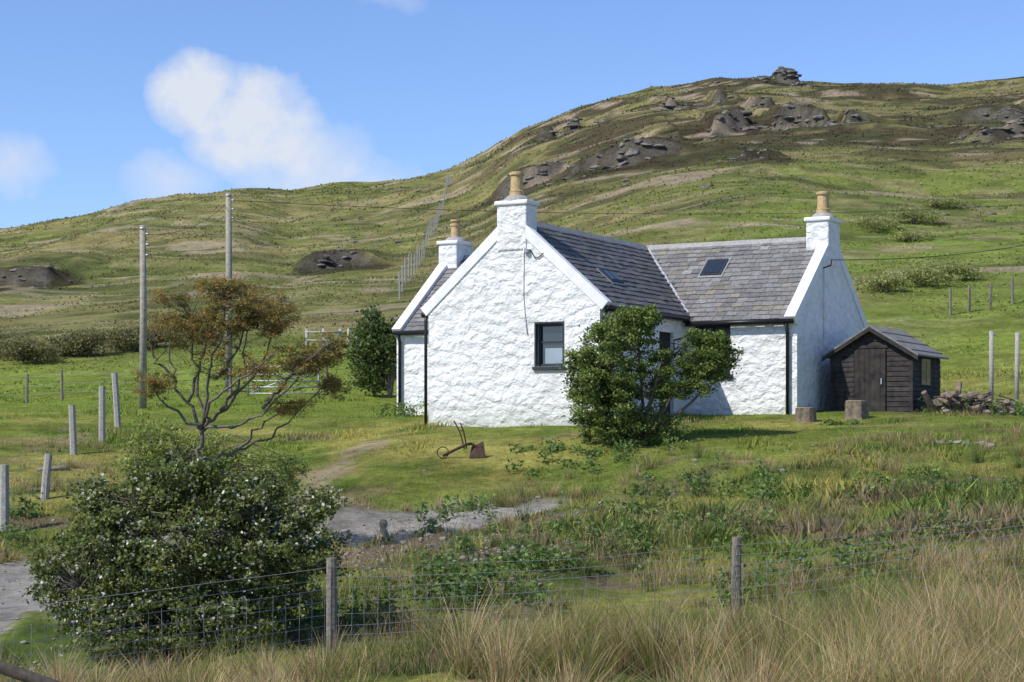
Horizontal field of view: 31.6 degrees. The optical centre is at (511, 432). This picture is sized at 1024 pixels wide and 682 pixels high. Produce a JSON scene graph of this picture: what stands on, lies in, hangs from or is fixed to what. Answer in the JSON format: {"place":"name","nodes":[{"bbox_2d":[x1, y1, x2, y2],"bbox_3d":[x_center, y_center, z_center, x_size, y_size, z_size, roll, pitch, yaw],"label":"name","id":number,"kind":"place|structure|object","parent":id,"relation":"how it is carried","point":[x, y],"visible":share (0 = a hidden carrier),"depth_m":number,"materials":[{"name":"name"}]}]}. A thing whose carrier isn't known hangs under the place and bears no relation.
{"place":"outdoors","nodes":[
{"label":"outdoors","id":0,"kind":"place"},
{"bbox_2d":[0,68,1023,346],"bbox_3d":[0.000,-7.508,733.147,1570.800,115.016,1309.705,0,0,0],"label":"hill","id":1,"kind":"structure","parent":0,"point":[698,228],"depth_m":158.98,"materials":[{"name":"green plant"}]},
{"bbox_2d":[398,174,452,298],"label":"hillside fence","id":2,"kind":"object","parent":1,"relation":"on","point":[447,183],"visible":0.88,"depth_m":139.94,"materials":[{"name":"wood"}]},
{"bbox_2d":[0,73,1023,402],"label":"hillside tussocks","id":3,"kind":"object","parent":1,"relation":"on","point":[436,231],"visible":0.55,"depth_m":143.99,"materials":[{"name":"green plant"}]},
{"bbox_2d":[1,66,1023,288],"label":"rock outcrop","id":4,"kind":"object","parent":1,"relation":"on","point":[630,152],"visible":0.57,"depth_m":197.88,"materials":[{"name":"grey stone"}]},
{"bbox_2d":[350,92,1000,256],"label":"hillside boulders","id":5,"kind":"object","parent":1,"relation":"on","point":[709,185],"visible":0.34,"depth_m":153.60,"materials":[{"name":"grey stone"}]},
{"bbox_2d":[847,211,904,229],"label":"hillside bush","id":6,"kind":"object","parent":1,"relation":"on","point":[878,223],"visible":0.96,"depth_m":103.84,"materials":[{"name":"green plant"}]},
{"bbox_2d":[853,271,916,291],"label":"hillside bush","id":7,"kind":"object","parent":1,"relation":"on","point":[883,283],"visible":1,"depth_m":79.73,"materials":[{"name":"green plant"}]},
{"bbox_2d":[888,229,936,241],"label":"hillside bush","id":8,"kind":"object","parent":1,"relation":"on","point":[907,236],"visible":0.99,"depth_m":98.86,"materials":[{"name":"green plant"}]},
{"bbox_2d":[886,204,948,223],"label":"hillside bush","id":9,"kind":"object","parent":1,"relation":"on","point":[904,215],"visible":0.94,"depth_m":107.79,"materials":[{"name":"green plant"}]},
{"bbox_2d":[902,261,969,286],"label":"hillside bush","id":10,"kind":"object","parent":1,"relation":"on","point":[920,278],"visible":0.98,"depth_m":81.01,"materials":[{"name":"green plant"}]},
{"bbox_2d":[921,194,964,207],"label":"hillside bush","id":11,"kind":"object","parent":1,"relation":"on","point":[941,202],"visible":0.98,"depth_m":113.65,"materials":[{"name":"green plant"}]},
{"bbox_2d":[932,259,987,280],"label":"hillside bush","id":12,"kind":"object","parent":1,"relation":"on","point":[962,268],"visible":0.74,"depth_m":82.59,"materials":[{"name":"green plant"}]},
{"bbox_2d":[0,294,1023,681],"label":"ground","id":13,"kind":"structure","parent":0,"point":[938,326],"depth_m":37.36,"materials":[{"name":"green plant"}]},
{"bbox_2d":[0,329,32,356],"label":"gorse bush","id":14,"kind":"object","parent":13,"relation":"on","point":[6,334],"visible":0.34,"depth_m":75.88,"materials":[{"name":"green plant"}]},
{"bbox_2d":[0,332,58,360],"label":"gorse bush","id":15,"kind":"object","parent":13,"relation":"on","point":[6,352],"visible":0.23,"depth_m":73.96,"materials":[{"name":"green plant"}]},
{"bbox_2d":[0,660,60,681],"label":"fence strainer post","id":16,"kind":"object","parent":13,"relation":"on","point":[16,672],"depth_m":14.02,"materials":[{"name":"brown wood"}]},
{"bbox_2d":[0,335,71,362],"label":"gorse bush","id":17,"kind":"object","parent":13,"relation":"on","point":[34,350],"visible":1,"depth_m":72.44,"materials":[{"name":"green plant"}]},
{"bbox_2d":[26,487,54,491],"bbox_3d":[-9.595,1.167,36.912,0.710,0.130,0.126,0,0,29],"label":"fallen log","id":18,"kind":"object","parent":13,"relation":"on","point":[40,489],"visible":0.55,"depth_m":36.88,"materials":[{"name":"grey wood"}]},
{"bbox_2d":[37,466,69,470],"bbox_3d":[-10.004,0.796,39.514,0.710,0.130,0.129,0,0,-11],"label":"fallen log","id":19,"kind":"object","parent":13,"relation":"on","point":[60,468],"visible":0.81,"depth_m":39.51,"materials":[{"name":"grey wood"}]},
{"bbox_2d":[0,373,120,531],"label":"boundary fence","id":20,"kind":"object","parent":13,"relation":"on","point":[4,489],"visible":0.94,"depth_m":41.92,"materials":[{"name":"wood"}]},
{"bbox_2d":[45,331,91,356],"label":"gorse bush","id":21,"kind":"object","parent":13,"relation":"on","point":[53,339],"visible":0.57,"depth_m":74.71,"materials":[{"name":"green plant"}]},
{"bbox_2d":[58,325,124,356],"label":"gorse bush","id":22,"kind":"object","parent":13,"relation":"on","point":[100,338],"visible":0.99,"depth_m":74.20,"materials":[{"name":"green plant"}]},
{"bbox_2d":[90,322,160,351],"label":"gorse bush","id":23,"kind":"object","parent":13,"relation":"on","point":[129,340],"visible":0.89,"depth_m":75.50,"materials":[{"name":"green plant"}]},
{"bbox_2d":[139,225,149,408],"bbox_3d":[-10.554,-3.177,51.981,0.312,5.546,0.212,0,0,23],"label":"utility pole","id":24,"kind":"object","parent":13,"relation":"on","point":[143,334],"visible":0.94,"depth_m":51.92,"materials":[{"name":"grey wood"}]},
{"bbox_2d":[150,206,223,234],"bbox_3d":[-10.150,-6.750,57.001,0.016,2.116,10.028,0,0,4],"label":"overhead wire","id":25,"kind":"object","parent":24,"relation":"attached to","point":[184,229],"visible":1,"depth_m":56.18,"materials":[{"name":"black metal"}]},
{"bbox_2d":[126,321,184,347],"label":"gorse bush","id":26,"kind":"object","parent":13,"relation":"on","point":[138,332],"visible":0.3,"depth_m":76.82,"materials":[{"name":"green plant"}]},
{"bbox_2d":[0,367,327,402],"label":"field fence","id":27,"kind":"object","parent":13,"relation":"on","point":[61,387],"visible":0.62,"depth_m":57.98,"materials":[{"name":"grey wood"}]},
{"bbox_2d":[21,450,359,664],"bbox_3d":[-4.027,1.535,22.760,4.233,2.647,3.122,0,0,0],"label":"hawthorn bush","id":28,"kind":"object","parent":13,"relation":"on","point":[127,563],"visible":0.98,"depth_m":22.37,"materials":[{"name":"green plant"}]},
{"bbox_2d":[104,411,314,533],"bbox_3d":[-5.277,0.702,31.593,3.662,2.155,1.512,0,0,-6],"label":"willow bush","id":29,"kind":"object","parent":13,"relation":"on","point":[153,449],"visible":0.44,"depth_m":31.48,"materials":[{"name":"green plant"}]},
{"bbox_2d":[225,193,234,392],"bbox_3d":[-9.661,-4.648,62.014,0.332,7.105,0.249,0,0,-20],"label":"utility pole","id":30,"kind":"object","parent":13,"relation":"on","point":[229,209],"visible":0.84,"depth_m":61.91,"materials":[{"name":"grey wood"}]},
{"bbox_2d":[235,200,1023,213],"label":"overhead wire","id":31,"kind":"object","parent":30,"relation":"attached to","point":[600,213],"visible":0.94,"depth_m":69.98,"materials":[{"name":"black metal"}]},
{"bbox_2d":[131,274,356,524],"bbox_3d":[-4.432,-0.350,29.991,3.691,4.555,1.652,0,0,0],"label":"windswept tree","id":32,"kind":"object","parent":13,"relation":"on","point":[246,307],"visible":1,"depth_m":29.86,"materials":[{"name":"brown plant"}]},
{"bbox_2d":[247,363,319,396],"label":"field gate","id":33,"kind":"structure","parent":13,"relation":"on","point":[267,386],"depth_m":57.08,"materials":[{"name":"grey metal"}]},
{"bbox_2d":[305,329,358,346],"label":"sheep pen","id":34,"kind":"object","parent":13,"relation":"on","point":[307,331],"visible":0.38,"depth_m":75.94,"materials":[{"name":"grey wood"}]},
{"bbox_2d":[341,303,398,397],"bbox_3d":[-3.958,-2.579,57.234,3.161,3.006,2.401,0,0,0],"label":"bush","id":35,"kind":"object","parent":13,"relation":"on","point":[375,350],"visible":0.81,"depth_m":56.91,"materials":[{"name":"green plant"}]},
{"bbox_2d":[377,519,389,545],"bbox_3d":[-2.200,1.740,31.000,0.280,0.525,0.273,0,0,0],"label":"wooden post","id":36,"kind":"object","parent":13,"relation":"on","point":[383,523],"visible":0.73,"depth_m":30.95,"materials":[{"name":"grey wood"}]},
{"bbox_2d":[437,421,485,458],"bbox_3d":[-1.058,0.146,37.985,1.030,0.798,0.244,0,0,10],"label":"rusty plough","id":37,"kind":"object","parent":13,"relation":"on","point":[477,450],"visible":1,"depth_m":37.97,"materials":[{"name":"metal"}]},
{"bbox_2d":[0,444,1000,670],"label":"scattered stones","id":38,"kind":"object","parent":13,"relation":"on","point":[426,534],"visible":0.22,"depth_m":28.64,"materials":[{"name":"grey stone"}]},
{"bbox_2d":[0,549,1023,681],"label":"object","id":39,"kind":"object","parent":13,"relation":"on","point":[979,643],"visible":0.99,"depth_m":17.85,"materials":[{"name":"beige plant"}]},
{"bbox_2d":[0,453,1023,681],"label":"rough grass","id":40,"kind":"structure","parent":13,"relation":"on","point":[423,625],"depth_m":24.08,"materials":[{"name":"green plant"}]},
{"bbox_2d":[0,396,1023,630],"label":"dock and nettle weeds","id":41,"kind":"object","parent":13,"relation":"on","point":[541,550],"visible":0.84,"depth_m":27.80,"materials":[{"name":"green plant"}]},
{"bbox_2d":[0,394,1023,640],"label":"meadow tufts","id":42,"kind":"object","parent":13,"relation":"on","point":[502,500],"visible":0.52,"depth_m":25.07,"materials":[{"name":"green plant"}]},
{"bbox_2d":[0,516,1023,681],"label":"wire fence","id":43,"kind":"object","parent":13,"relation":"on","point":[331,593],"visible":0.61,"depth_m":21.33,"materials":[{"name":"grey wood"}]},
{"bbox_2d":[9,398,1015,622],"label":"dead stalks","id":44,"kind":"object","parent":13,"relation":"on","point":[593,508],"visible":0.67,"depth_m":29.52,"materials":[{"name":"brown plant"}]},
{"bbox_2d":[392,171,867,426],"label":"white cottage","id":45,"kind":"structure","parent":13,"relation":"on","point":[486,329],"depth_m":44.70,"materials":[{"name":"white paint"}]},
{"bbox_2d":[532,323,564,369],"bbox_3d":[0.900,-2.005,42.329,0.840,1.090,0.280,0,0,29],"label":"gable window","id":46,"kind":"structure","parent":45,"relation":"in","point":[549,335],"depth_m":42.43,"materials":[{"name":"black glass"}]},
{"bbox_2d":[659,332,669,416],"bbox_3d":[3.725,-1.350,45.033,0.060,2.300,0.900,0,0,29],"label":"door","id":47,"kind":"structure","parent":45,"relation":"in","point":[666,336],"depth_m":45.15,"materials":[{"name":"black plastic"}]},
{"bbox_2d":[695,325,732,378],"bbox_3d":[5.066,-2.030,45.629,1.140,1.340,0.280,0,0,29],"label":"front window","id":48,"kind":"structure","parent":45,"relation":"in","point":[726,328],"depth_m":45.67,"materials":[{"name":"black glass"}]},
{"bbox_2d":[830,245,1023,259],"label":"service wire","id":49,"kind":"object","parent":45,"relation":"attached to","point":[918,257],"visible":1,"depth_m":48.90,"materials":[{"name":"black plastic"}]},
{"bbox_2d":[557,302,747,444],"bbox_3d":[3.009,-1.269,38.791,4.082,3.090,2.124,0,0,0],"label":"elder bush","id":50,"kind":"object","parent":13,"relation":"on","point":[599,391],"visible":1,"depth_m":38.57,"materials":[{"name":"green plant"}]},
{"bbox_2d":[361,441,1023,612],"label":"soft rush","id":51,"kind":"object","parent":13,"relation":"on","point":[504,526],"visible":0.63,"depth_m":30.69,"materials":[{"name":"green plant"}]},
{"bbox_2d":[794,407,816,421],"bbox_3d":[6.913,-0.381,42.602,0.552,0.432,0.561,0,0,0],"label":"tree stump","id":52,"kind":"object","parent":13,"relation":"on","point":[805,414],"visible":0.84,"depth_m":42.40,"materials":[{"name":"brown wood"}]},
{"bbox_2d":[844,400,868,419],"bbox_3d":[8.157,-0.496,42.909,0.621,0.532,0.610,0,0,24],"label":"tree stump","id":53,"kind":"object","parent":13,"relation":"on","point":[857,409],"visible":0.87,"depth_m":42.69,"materials":[{"name":"brown wood"}]},
{"bbox_2d":[822,325,948,411],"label":"garden shed","id":54,"kind":"structure","parent":13,"relation":"on","point":[878,368],"depth_m":45.01,"materials":[{"name":"brown wood"}]},
{"bbox_2d":[921,359,929,384],"bbox_3d":[10.387,-1.525,45.468,0.030,0.650,0.700,0,0,29],"label":"side window frame","id":55,"kind":"structure","parent":54,"relation":"in","point":[922,383],"depth_m":45.16,"materials":[{"name":"brown wood"}]},
{"bbox_2d":[923,361,929,382],"bbox_3d":[10.403,-1.525,45.459,0.005,0.530,0.580,0,0,29],"label":"side window glass","id":56,"kind":"structure","parent":54,"relation":"in","point":[924,362],"depth_m":45.44,"materials":[{"name":"grey"}]},
{"bbox_2d":[925,440,995,446],"bbox_3d":[9.201,0.229,37.317,1.441,0.169,0.605,0,0,0],"label":"rubble heap","id":57,"kind":"object","parent":13,"relation":"on","point":[959,441],"visible":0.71,"depth_m":37.27,"materials":[{"name":"stone"}]},
{"bbox_2d":[916,382,1015,413],"bbox_3d":[11.176,-0.804,44.571,2.519,0.933,1.235,0,0,0],"label":"log pile","id":58,"kind":"object","parent":13,"relation":"on","point":[947,398],"visible":0.89,"depth_m":44.33,"materials":[{"name":"grey wood"}]},
{"bbox_2d":[941,401,1022,414],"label":"stone pile","id":59,"kind":"object","parent":13,"relation":"on","point":[945,409],"visible":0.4,"depth_m":43.92,"materials":[{"name":"grey stone"}]},
{"bbox_2d":[949,277,1022,314],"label":"field fence","id":60,"kind":"object","parent":13,"relation":"on","point":[969,297],"visible":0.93,"depth_m":74.56,"materials":[{"name":"grey wood"}]},
{"bbox_2d":[989,331,995,398],"bbox_3d":[12.731,-1.589,48.010,0.179,2.200,0.114,0,0,-18],"label":"clothes post","id":61,"kind":"object","parent":13,"relation":"on","point":[991,361],"visible":0.83,"depth_m":47.95,"materials":[{"name":"grey wood"}]},
{"bbox_2d":[1014,332,1020,401],"bbox_3d":[13.481,-1.584,48.291,0.176,2.181,0.119,0,0,22],"label":"clothes post","id":62,"kind":"object","parent":13,"relation":"on","point":[1017,338],"visible":0.83,"depth_m":48.25,"materials":[{"name":"grey wood"}]},
{"bbox_2d":[0,0,1023,227],"label":"sky","id":63,"kind":"structure","parent":0,"point":[104,104],"materials":[{"name":"blue"}]}
]}

